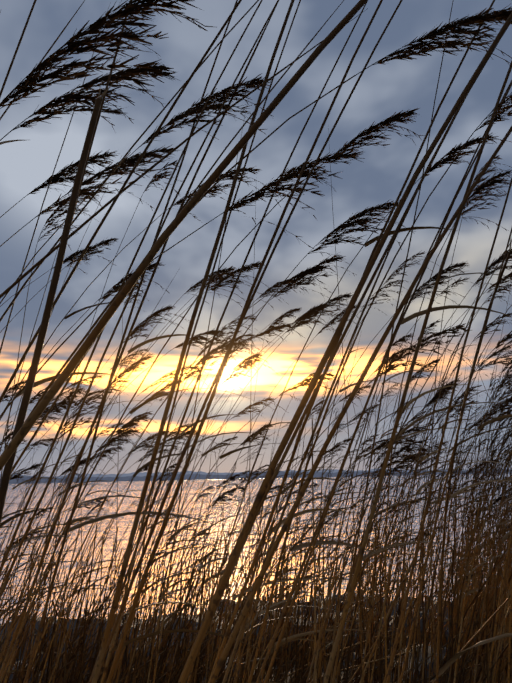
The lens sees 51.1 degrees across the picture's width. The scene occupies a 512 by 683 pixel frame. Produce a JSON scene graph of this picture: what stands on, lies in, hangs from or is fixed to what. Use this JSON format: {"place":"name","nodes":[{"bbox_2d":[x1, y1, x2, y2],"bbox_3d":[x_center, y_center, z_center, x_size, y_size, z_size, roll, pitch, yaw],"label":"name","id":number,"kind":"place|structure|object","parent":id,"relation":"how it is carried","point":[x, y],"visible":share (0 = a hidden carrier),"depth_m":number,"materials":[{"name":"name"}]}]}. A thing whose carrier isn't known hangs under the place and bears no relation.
{"place":"outdoors","nodes":[
{"label":"outdoors","id":0,"kind":"place"},
{"bbox_2d":[0,473,511,623],"bbox_3d":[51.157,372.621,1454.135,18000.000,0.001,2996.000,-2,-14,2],"label":"lake water","id":1,"kind":"structure","parent":0,"point":[122,524],"depth_m":32.72,"materials":[{"name":"grey liquid"}]},
{"bbox_2d":[0,594,502,682],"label":"ground","id":2,"kind":"structure","parent":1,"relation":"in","point":[37,624],"depth_m":5.93,"materials":[{"name":"brown plant"}]},
{"bbox_2d":[0,0,511,476],"label":"sky","id":3,"kind":"structure","parent":0,"point":[390,87],"materials":[{"name":"grey"}]},
{"bbox_2d":[23,473,505,682],"bbox_3d":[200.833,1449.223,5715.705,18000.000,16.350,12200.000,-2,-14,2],"label":"ground","id":4,"kind":"structure","parent":0,"point":[342,672],"depth_m":5.37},
{"bbox_2d":[0,468,509,477],"bbox_3d":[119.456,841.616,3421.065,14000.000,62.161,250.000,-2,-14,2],"label":"treeline","id":5,"kind":"object","parent":4,"relation":"on","point":[140,474],"visible":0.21,"depth_m":3320.36,"materials":[{"name":"grey plant"}]},
{"bbox_2d":[0,0,511,682],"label":"reed","id":6,"kind":"object","parent":4,"relation":"on","point":[490,662],"depth_m":2.11,"materials":[{"name":"brown plant"}]},
{"bbox_2d":[0,0,511,580],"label":"reed plumes","id":7,"kind":"object","parent":6,"relation":"attached to","point":[112,40],"visible":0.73,"depth_m":1.85,"materials":[{"name":"black plant"}]},
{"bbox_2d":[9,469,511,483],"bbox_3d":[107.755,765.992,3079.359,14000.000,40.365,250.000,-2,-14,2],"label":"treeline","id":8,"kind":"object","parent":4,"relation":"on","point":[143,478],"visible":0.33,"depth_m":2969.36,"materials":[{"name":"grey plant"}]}
]}

